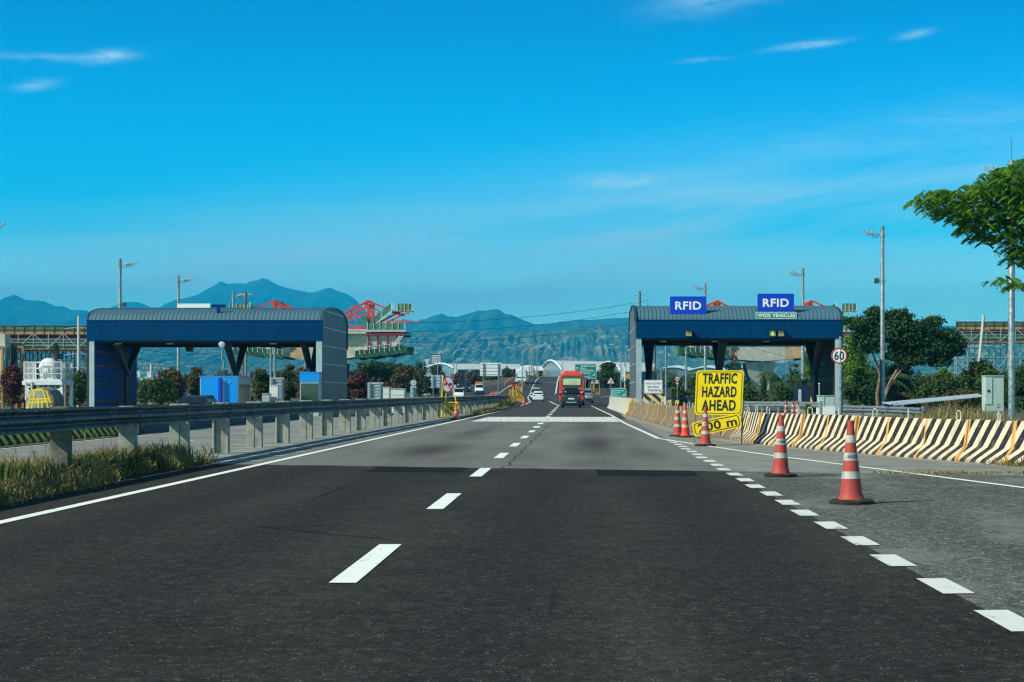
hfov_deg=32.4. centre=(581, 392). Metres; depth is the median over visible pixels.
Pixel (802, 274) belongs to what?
floodlight mast
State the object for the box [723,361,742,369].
tree
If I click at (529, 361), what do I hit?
street lamp
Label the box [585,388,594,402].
suv
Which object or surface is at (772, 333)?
lane signal
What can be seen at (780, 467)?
traffic cone
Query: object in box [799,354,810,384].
tree
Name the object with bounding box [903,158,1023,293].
tree
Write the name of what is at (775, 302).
lane sign
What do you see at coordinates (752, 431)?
striped barrier
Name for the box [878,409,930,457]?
striped barrier
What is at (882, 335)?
floodlight mast
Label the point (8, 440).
island barrier
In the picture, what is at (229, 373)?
bush
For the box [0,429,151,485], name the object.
verge stalks
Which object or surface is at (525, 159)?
sky
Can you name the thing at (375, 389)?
road sign
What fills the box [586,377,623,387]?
hedge
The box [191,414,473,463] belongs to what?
shoulder concrete
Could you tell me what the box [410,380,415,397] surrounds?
road sign
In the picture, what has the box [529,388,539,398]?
minivan
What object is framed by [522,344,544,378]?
street lamp
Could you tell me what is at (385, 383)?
bush
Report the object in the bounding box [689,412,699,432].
striped barrier
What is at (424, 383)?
bush
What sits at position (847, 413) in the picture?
toll plaza
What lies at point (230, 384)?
door
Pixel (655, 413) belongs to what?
striped barrier
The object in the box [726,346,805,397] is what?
bridge cantilever
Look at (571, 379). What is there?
coach bus
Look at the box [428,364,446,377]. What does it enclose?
tree
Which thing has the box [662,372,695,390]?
palm tree
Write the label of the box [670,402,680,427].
striped barrier
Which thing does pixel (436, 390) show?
bush
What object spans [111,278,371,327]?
mountain
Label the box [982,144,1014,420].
floodlight mast
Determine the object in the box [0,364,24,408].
bush
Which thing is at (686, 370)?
steel pole
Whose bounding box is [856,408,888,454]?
striped barrier
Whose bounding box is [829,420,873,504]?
traffic cone
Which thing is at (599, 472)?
asphalt patch
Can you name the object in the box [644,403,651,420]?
striped barrier
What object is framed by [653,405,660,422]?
striped barrier
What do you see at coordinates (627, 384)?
bush
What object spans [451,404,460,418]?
traffic cone
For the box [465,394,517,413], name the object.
median grass
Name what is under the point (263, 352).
form traveller
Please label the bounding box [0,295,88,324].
mountain
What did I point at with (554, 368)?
terminal building
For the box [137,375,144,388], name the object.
tree
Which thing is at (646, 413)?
striped barrier
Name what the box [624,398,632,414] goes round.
barrier end block
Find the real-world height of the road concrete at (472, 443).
0.001 m
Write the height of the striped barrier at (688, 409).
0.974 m
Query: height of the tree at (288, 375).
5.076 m
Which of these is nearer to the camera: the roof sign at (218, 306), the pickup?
the roof sign at (218, 306)
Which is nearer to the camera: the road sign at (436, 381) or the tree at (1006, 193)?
the tree at (1006, 193)
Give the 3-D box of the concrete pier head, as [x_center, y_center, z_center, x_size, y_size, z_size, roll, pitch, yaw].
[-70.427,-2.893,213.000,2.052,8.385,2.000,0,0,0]
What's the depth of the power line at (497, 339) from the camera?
319.86 m
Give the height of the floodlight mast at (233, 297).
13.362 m
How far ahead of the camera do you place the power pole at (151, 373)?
229.94 m
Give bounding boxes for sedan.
[172,395,216,403]
[473,391,486,395]
[509,382,518,388]
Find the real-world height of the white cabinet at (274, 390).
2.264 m
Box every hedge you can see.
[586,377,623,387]
[843,361,927,405]
[950,360,1007,397]
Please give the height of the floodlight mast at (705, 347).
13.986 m
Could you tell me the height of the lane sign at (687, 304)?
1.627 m
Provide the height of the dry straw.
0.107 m
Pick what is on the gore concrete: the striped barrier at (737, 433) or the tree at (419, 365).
the striped barrier at (737, 433)
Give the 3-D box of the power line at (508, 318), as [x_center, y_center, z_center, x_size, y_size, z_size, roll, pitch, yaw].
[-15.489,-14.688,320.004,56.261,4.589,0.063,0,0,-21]
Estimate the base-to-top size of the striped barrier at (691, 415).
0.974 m
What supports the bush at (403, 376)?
on the ground at (1018, 415)
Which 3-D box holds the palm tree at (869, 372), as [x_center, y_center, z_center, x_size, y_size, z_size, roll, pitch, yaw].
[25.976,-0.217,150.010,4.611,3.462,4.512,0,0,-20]
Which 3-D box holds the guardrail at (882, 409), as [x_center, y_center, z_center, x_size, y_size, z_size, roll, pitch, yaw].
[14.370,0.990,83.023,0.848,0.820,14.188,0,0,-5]
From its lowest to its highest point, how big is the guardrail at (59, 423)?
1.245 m
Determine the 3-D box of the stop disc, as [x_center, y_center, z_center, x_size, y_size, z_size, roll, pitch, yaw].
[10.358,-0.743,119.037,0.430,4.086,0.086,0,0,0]
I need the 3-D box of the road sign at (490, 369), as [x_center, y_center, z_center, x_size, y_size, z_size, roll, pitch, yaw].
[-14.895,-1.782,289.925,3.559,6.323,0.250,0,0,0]
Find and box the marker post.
[818,383,819,413]
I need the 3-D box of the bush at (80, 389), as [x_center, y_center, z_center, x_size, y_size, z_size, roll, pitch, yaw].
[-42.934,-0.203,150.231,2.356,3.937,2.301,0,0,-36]
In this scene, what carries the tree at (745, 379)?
on the ground at (1018, 415)
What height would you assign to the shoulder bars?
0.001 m
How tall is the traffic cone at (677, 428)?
0.944 m
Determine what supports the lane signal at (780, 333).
attached to the toll canopy at (816, 331)
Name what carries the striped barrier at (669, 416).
on the gore concrete
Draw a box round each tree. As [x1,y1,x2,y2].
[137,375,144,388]
[278,363,297,400]
[349,359,404,388]
[414,361,427,373]
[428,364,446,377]
[597,361,621,390]
[652,368,681,393]
[652,374,675,387]
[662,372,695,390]
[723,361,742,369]
[743,375,782,386]
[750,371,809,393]
[759,372,767,407]
[766,381,810,401]
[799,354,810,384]
[843,304,970,405]
[843,331,873,385]
[863,370,913,405]
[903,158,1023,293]
[935,368,952,376]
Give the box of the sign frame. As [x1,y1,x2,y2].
[177,304,210,307]
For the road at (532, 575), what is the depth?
11.69 m
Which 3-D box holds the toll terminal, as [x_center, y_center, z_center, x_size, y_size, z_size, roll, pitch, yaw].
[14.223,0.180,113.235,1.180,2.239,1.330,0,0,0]
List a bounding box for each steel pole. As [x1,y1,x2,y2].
[245,351,246,375]
[270,347,271,377]
[273,347,275,377]
[624,367,625,387]
[655,344,655,393]
[665,346,666,404]
[685,346,686,405]
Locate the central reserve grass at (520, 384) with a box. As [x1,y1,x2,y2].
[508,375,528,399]
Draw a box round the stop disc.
[731,352,737,369]
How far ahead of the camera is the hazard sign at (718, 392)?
44.00 m
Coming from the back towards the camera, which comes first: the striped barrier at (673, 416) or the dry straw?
the striped barrier at (673, 416)
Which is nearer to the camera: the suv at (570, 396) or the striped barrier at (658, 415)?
the striped barrier at (658, 415)
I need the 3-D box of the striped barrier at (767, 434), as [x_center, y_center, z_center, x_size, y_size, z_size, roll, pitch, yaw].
[4.850,0.821,44.238,0.660,0.974,1.675,0,0,-11]
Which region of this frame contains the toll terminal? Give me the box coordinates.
[794,378,812,412]
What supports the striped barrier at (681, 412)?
on the gore concrete
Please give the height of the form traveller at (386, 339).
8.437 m
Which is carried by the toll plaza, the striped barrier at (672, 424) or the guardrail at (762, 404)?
the guardrail at (762, 404)
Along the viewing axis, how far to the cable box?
103.66 m
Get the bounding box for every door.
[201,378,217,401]
[224,378,237,402]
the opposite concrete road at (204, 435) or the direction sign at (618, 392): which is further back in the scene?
the direction sign at (618, 392)
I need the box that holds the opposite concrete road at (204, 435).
[0,413,403,462]
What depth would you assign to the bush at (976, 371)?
139.58 m
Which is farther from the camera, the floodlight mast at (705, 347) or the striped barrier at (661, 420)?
the floodlight mast at (705, 347)
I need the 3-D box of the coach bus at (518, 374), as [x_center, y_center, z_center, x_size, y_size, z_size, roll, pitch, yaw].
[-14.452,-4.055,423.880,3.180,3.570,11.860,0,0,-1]
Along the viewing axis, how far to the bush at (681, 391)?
159.81 m
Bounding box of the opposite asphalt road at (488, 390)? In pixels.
[351,379,519,414]
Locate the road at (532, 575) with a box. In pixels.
[0,464,1023,681]
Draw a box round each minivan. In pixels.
[452,388,464,395]
[474,382,484,390]
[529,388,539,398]
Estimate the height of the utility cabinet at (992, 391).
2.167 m
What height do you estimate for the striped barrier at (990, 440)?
0.974 m
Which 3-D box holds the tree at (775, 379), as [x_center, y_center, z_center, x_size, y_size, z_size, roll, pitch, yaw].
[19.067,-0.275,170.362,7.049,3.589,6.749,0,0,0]
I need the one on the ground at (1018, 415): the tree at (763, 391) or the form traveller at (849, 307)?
the tree at (763, 391)
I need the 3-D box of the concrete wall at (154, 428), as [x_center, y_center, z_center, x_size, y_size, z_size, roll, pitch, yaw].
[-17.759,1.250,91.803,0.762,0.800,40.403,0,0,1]
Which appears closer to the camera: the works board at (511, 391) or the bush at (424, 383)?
the works board at (511, 391)
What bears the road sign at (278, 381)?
on the ground at (1018, 415)
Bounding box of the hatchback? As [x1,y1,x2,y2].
[531,391,544,400]
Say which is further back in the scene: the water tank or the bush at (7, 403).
the bush at (7, 403)
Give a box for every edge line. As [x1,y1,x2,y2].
[0,376,543,523]
[592,406,1023,487]
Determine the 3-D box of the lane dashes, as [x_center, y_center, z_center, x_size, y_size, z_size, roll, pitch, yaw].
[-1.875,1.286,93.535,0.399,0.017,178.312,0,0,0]
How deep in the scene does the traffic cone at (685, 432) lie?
51.32 m
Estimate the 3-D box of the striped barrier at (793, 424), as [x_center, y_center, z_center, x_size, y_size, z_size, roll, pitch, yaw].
[5.167,0.821,42.553,0.660,0.974,1.675,0,0,-11]
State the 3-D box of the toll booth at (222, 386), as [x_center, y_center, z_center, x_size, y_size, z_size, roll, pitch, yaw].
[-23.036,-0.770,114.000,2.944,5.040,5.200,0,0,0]
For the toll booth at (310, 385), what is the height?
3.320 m
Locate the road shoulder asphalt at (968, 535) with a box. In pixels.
[728,471,1023,617]
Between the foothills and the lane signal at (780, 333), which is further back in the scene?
the foothills
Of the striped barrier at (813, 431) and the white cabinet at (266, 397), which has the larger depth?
the white cabinet at (266, 397)
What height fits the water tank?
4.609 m
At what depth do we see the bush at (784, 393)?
149.63 m
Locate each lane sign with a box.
[670,296,705,313]
[756,312,796,318]
[757,294,793,311]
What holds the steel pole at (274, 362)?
on the ground at (1018, 415)
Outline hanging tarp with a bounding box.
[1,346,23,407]
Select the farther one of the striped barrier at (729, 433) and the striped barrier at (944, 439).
the striped barrier at (729, 433)
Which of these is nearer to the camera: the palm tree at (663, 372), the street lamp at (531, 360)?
the palm tree at (663, 372)
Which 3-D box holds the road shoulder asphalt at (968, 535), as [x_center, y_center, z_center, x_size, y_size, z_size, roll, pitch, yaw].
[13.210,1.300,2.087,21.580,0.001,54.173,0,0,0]
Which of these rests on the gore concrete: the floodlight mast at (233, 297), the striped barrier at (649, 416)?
the striped barrier at (649, 416)
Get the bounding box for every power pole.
[64,363,67,405]
[65,316,86,406]
[140,363,158,403]
[241,292,259,375]
[635,291,647,305]
[968,315,1000,372]
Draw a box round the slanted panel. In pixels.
[882,394,981,414]
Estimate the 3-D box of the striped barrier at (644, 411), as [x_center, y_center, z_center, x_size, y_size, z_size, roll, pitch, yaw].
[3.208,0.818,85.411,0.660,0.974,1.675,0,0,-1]
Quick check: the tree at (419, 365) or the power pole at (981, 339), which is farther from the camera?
the tree at (419, 365)
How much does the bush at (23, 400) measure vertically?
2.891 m
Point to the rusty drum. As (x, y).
(56, 397)
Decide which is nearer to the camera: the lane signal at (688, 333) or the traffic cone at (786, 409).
the traffic cone at (786, 409)
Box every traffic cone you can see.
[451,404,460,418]
[669,405,680,435]
[676,405,693,437]
[695,407,715,445]
[764,415,796,476]
[784,401,787,413]
[791,401,794,413]
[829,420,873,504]
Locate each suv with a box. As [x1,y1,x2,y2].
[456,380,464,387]
[559,388,583,407]
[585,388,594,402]
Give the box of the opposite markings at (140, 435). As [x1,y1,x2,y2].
[3,381,514,453]
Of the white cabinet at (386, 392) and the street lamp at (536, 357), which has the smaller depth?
the white cabinet at (386, 392)
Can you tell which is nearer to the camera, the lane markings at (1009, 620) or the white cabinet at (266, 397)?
the lane markings at (1009, 620)
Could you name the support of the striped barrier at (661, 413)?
on the gore concrete
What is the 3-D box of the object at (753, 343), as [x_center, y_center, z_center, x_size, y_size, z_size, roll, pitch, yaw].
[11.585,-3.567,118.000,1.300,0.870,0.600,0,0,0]
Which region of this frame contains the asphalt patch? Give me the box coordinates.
[366,467,698,475]
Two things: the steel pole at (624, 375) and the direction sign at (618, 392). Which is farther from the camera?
the steel pole at (624, 375)
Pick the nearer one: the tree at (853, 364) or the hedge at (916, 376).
the tree at (853, 364)
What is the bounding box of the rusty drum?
[26,388,63,407]
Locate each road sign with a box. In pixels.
[270,378,284,400]
[368,382,382,411]
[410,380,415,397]
[424,375,443,396]
[431,354,441,363]
[480,363,501,394]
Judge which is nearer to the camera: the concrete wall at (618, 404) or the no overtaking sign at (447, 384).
the no overtaking sign at (447, 384)
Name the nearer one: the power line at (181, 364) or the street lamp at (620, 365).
the power line at (181, 364)
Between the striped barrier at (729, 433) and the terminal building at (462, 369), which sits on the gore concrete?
the striped barrier at (729, 433)
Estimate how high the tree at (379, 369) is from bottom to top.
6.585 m
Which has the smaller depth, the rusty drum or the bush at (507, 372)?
the rusty drum
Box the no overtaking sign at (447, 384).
[437,376,459,417]
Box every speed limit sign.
[593,380,599,395]
[831,336,846,414]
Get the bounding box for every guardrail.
[0,395,507,467]
[744,401,821,414]
[842,404,923,417]
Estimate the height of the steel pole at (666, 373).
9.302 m
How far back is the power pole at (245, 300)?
239.90 m
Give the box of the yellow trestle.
[27,389,51,407]
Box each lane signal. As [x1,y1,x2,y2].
[685,330,691,336]
[769,330,775,336]
[777,330,784,336]
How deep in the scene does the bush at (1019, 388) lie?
124.44 m
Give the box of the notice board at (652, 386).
[643,380,663,404]
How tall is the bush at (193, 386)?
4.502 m
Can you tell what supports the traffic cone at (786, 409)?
on the ground at (1018, 415)
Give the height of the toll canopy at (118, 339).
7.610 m
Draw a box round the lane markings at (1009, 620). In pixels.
[667,440,1023,630]
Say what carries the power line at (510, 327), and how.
attached to the power pole at (640, 301)
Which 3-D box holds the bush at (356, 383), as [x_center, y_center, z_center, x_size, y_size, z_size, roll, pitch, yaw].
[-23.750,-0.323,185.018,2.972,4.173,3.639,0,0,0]
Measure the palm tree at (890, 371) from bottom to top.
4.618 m
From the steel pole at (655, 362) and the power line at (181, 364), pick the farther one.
the power line at (181, 364)
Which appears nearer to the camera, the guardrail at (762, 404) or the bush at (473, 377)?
the guardrail at (762, 404)
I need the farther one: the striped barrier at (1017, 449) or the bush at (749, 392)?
the bush at (749, 392)
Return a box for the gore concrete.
[616,411,1023,475]
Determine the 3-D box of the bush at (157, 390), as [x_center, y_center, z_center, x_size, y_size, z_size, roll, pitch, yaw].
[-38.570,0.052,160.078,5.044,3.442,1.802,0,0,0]
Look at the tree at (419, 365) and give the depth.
698.41 m
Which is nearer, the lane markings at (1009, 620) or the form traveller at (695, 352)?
the lane markings at (1009, 620)
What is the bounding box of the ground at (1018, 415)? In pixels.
[0,377,1023,463]
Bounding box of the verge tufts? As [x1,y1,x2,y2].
[0,439,222,506]
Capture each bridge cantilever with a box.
[276,329,373,377]
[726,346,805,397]
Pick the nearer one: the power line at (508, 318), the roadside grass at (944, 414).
the roadside grass at (944, 414)
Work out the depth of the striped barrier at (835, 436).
39.23 m
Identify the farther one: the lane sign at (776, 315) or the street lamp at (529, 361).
the street lamp at (529, 361)
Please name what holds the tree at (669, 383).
on the ground at (1018, 415)
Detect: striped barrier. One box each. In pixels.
[630,399,635,415]
[635,403,641,417]
[640,403,646,419]
[642,401,649,419]
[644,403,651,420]
[646,400,652,421]
[648,404,655,421]
[650,400,660,422]
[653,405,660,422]
[656,401,663,423]
[658,402,667,424]
[661,405,670,424]
[663,401,672,426]
[667,403,677,427]
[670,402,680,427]
[680,402,684,423]
[681,402,689,427]
[688,402,694,426]
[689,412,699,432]
[710,415,720,436]
[713,415,726,436]
[722,428,736,439]
[731,405,749,441]
[740,406,763,442]
[752,406,786,444]
[772,407,804,447]
[794,407,827,449]
[818,407,858,451]
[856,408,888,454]
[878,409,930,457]
[915,410,969,460]
[958,411,1015,463]
[1003,421,1023,465]
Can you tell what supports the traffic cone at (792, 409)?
on the ground at (1018, 415)
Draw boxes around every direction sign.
[575,364,595,387]
[611,388,625,397]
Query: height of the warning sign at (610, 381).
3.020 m
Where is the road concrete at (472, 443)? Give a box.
[233,419,725,470]
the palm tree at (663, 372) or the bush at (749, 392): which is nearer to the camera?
the bush at (749, 392)
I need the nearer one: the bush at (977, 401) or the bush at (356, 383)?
the bush at (977, 401)
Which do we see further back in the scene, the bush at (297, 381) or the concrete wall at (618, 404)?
the bush at (297, 381)
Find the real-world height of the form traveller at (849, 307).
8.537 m
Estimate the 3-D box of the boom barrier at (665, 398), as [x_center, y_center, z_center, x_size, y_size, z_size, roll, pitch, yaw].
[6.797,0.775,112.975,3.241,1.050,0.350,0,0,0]
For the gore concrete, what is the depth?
33.30 m
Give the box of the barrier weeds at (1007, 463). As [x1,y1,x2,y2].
[975,454,1023,466]
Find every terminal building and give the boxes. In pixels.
[426,363,519,394]
[542,359,604,381]
[604,361,654,383]
[662,365,744,384]
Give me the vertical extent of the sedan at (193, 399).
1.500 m
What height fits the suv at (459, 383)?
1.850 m
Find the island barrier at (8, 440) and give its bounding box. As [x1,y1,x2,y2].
[0,427,118,445]
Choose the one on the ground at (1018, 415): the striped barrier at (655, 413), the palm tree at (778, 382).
the palm tree at (778, 382)
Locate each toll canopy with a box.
[86,307,347,416]
[629,305,842,412]
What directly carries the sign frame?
on the toll canopy at (118, 339)
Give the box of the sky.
[0,0,1023,325]
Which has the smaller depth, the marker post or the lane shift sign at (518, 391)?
the marker post
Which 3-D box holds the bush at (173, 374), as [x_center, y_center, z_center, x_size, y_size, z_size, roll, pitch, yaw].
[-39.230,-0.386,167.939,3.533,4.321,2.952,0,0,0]
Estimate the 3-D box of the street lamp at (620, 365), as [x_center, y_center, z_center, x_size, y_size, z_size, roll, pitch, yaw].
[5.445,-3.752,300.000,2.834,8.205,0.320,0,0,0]
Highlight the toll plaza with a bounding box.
[746,410,941,415]
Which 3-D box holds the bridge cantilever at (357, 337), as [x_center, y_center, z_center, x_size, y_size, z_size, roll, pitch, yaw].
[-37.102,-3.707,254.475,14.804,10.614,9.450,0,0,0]
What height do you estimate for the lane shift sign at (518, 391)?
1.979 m
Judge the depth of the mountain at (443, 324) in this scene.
10272.08 m
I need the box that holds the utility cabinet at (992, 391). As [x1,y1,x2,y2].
[982,375,1004,418]
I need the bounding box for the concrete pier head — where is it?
[0,334,9,403]
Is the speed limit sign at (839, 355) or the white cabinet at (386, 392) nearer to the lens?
the speed limit sign at (839, 355)
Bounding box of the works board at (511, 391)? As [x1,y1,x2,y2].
[509,389,513,398]
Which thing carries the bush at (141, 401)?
on the ground at (1018, 415)
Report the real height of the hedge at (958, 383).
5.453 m
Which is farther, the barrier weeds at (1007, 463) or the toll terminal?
the toll terminal
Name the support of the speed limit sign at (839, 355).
on the ground at (1018, 415)
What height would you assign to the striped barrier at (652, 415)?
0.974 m
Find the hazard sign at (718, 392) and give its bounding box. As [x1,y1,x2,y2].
[692,370,743,444]
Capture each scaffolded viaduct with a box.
[0,325,86,404]
[943,321,1023,380]
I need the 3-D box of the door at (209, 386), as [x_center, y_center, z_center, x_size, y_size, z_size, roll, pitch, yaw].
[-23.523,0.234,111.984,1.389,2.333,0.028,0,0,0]
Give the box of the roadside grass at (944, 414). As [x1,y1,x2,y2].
[826,401,1022,420]
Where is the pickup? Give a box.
[461,383,471,390]
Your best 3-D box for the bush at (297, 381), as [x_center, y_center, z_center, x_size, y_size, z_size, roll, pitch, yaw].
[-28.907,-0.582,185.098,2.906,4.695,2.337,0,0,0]
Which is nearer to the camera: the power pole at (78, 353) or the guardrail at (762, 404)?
the guardrail at (762, 404)
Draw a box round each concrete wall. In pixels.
[138,414,298,432]
[607,397,627,413]
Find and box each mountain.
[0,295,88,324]
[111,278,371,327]
[396,309,955,333]
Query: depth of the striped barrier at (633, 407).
96.99 m
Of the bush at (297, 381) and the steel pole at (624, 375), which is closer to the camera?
the bush at (297, 381)
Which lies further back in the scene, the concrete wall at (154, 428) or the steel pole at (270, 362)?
the steel pole at (270, 362)
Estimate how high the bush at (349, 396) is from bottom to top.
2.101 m
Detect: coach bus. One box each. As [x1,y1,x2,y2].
[514,369,526,382]
[523,365,532,374]
[558,371,587,405]
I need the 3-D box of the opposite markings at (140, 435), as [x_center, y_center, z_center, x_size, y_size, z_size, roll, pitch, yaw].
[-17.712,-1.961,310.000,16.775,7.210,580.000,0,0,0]
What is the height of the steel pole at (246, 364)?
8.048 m
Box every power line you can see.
[137,358,219,364]
[357,302,638,322]
[404,323,627,342]
[409,312,626,331]
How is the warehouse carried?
on the ground at (1018, 415)
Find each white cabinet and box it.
[262,393,271,401]
[269,385,279,401]
[383,387,390,397]
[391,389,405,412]
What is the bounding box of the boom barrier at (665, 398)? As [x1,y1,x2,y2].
[664,397,694,404]
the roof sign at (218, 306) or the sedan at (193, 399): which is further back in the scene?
the roof sign at (218, 306)
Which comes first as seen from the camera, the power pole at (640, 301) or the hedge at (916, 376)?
the hedge at (916, 376)
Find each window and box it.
[239,384,249,400]
[301,383,317,399]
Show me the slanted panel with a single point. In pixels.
(923, 400)
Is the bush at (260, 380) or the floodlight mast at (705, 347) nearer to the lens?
the bush at (260, 380)
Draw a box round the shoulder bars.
[193,451,303,460]
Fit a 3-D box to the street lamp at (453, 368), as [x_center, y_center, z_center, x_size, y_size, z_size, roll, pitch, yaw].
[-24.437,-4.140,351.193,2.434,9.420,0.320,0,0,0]
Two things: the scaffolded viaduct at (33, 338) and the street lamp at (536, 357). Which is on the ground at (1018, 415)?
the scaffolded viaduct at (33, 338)
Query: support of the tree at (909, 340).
on the ground at (1018, 415)
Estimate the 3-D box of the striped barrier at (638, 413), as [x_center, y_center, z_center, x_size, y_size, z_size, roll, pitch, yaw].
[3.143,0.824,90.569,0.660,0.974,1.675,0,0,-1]
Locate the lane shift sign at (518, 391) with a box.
[515,387,522,402]
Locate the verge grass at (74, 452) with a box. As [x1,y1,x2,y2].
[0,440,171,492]
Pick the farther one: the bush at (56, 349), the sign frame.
the bush at (56, 349)
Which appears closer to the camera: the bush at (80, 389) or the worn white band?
the worn white band
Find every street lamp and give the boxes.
[453,348,464,392]
[507,347,537,392]
[517,346,542,383]
[519,345,543,380]
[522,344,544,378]
[526,343,546,376]
[539,351,554,376]
[605,347,620,387]
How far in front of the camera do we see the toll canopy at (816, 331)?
115.07 m
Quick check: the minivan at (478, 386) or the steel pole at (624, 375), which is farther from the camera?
the minivan at (478, 386)
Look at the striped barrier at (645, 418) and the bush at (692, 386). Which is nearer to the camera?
the striped barrier at (645, 418)
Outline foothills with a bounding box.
[8,323,1023,392]
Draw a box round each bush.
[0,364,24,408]
[0,375,59,408]
[18,385,35,402]
[53,344,59,353]
[63,369,86,406]
[137,374,182,404]
[137,378,150,404]
[153,367,187,404]
[183,365,202,394]
[198,371,240,390]
[249,367,272,401]
[251,369,298,400]
[292,366,315,398]
[347,370,368,398]
[347,389,351,398]
[366,376,393,397]
[388,364,420,395]
[416,368,431,396]
[429,388,447,396]
[451,372,465,385]
[464,370,482,383]
[482,376,499,379]
[499,366,515,376]
[624,378,629,397]
[669,381,687,405]
[687,376,695,402]
[689,376,773,401]
[768,382,794,408]
[789,363,798,389]
[804,404,813,413]
[843,373,875,405]
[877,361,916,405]
[886,391,931,410]
[912,368,965,408]
[935,389,981,412]
[960,357,1006,407]
[1004,360,1023,412]
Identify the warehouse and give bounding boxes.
[520,366,542,376]
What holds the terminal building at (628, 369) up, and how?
on the ground at (1018, 415)
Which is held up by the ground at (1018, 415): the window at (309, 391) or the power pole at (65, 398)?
the power pole at (65, 398)
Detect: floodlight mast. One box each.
[116,259,136,307]
[177,275,191,399]
[232,291,245,356]
[693,283,706,369]
[788,268,804,384]
[862,226,886,405]
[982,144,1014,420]
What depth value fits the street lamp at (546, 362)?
689.91 m
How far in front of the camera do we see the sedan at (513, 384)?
386.44 m
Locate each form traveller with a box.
[229,300,297,359]
[344,300,419,359]
[674,300,733,360]
[793,300,856,360]
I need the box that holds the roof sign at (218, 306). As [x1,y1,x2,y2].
[211,304,225,312]
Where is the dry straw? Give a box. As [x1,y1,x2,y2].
[862,468,1023,474]
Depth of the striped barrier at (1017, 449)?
31.50 m
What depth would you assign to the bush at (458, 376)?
398.92 m
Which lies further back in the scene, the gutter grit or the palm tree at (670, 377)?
the palm tree at (670, 377)
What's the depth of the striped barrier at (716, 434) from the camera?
50.95 m
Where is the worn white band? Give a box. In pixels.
[474,417,618,421]
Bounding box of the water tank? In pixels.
[22,354,73,407]
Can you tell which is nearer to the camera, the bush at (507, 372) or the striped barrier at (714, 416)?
the striped barrier at (714, 416)
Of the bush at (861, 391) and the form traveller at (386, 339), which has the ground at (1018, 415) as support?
the bush at (861, 391)
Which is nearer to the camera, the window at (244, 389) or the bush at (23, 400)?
the window at (244, 389)
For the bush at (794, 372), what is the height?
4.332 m
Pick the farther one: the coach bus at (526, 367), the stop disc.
the coach bus at (526, 367)
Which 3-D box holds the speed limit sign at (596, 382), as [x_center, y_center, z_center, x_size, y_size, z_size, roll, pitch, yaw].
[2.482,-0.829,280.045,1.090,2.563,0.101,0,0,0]
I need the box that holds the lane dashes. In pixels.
[329,406,558,582]
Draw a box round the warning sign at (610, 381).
[607,377,614,396]
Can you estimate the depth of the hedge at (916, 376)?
165.66 m
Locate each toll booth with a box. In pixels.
[199,341,251,402]
[299,369,321,417]
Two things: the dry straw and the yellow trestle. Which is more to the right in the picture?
the dry straw
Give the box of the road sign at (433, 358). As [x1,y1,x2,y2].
[431,354,441,363]
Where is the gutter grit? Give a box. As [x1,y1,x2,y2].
[622,415,1023,467]
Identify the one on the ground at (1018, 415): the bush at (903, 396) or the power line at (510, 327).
the bush at (903, 396)
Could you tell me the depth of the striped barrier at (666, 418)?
70.16 m
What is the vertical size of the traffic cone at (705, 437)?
0.954 m
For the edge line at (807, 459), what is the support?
on the gore concrete
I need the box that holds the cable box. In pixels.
[816,395,834,414]
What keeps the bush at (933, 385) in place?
on the ground at (1018, 415)
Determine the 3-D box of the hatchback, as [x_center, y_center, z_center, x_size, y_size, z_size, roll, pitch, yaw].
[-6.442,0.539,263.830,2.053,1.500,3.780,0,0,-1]
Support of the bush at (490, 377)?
on the ground at (1018, 415)
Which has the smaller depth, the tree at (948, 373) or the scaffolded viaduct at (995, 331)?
the tree at (948, 373)

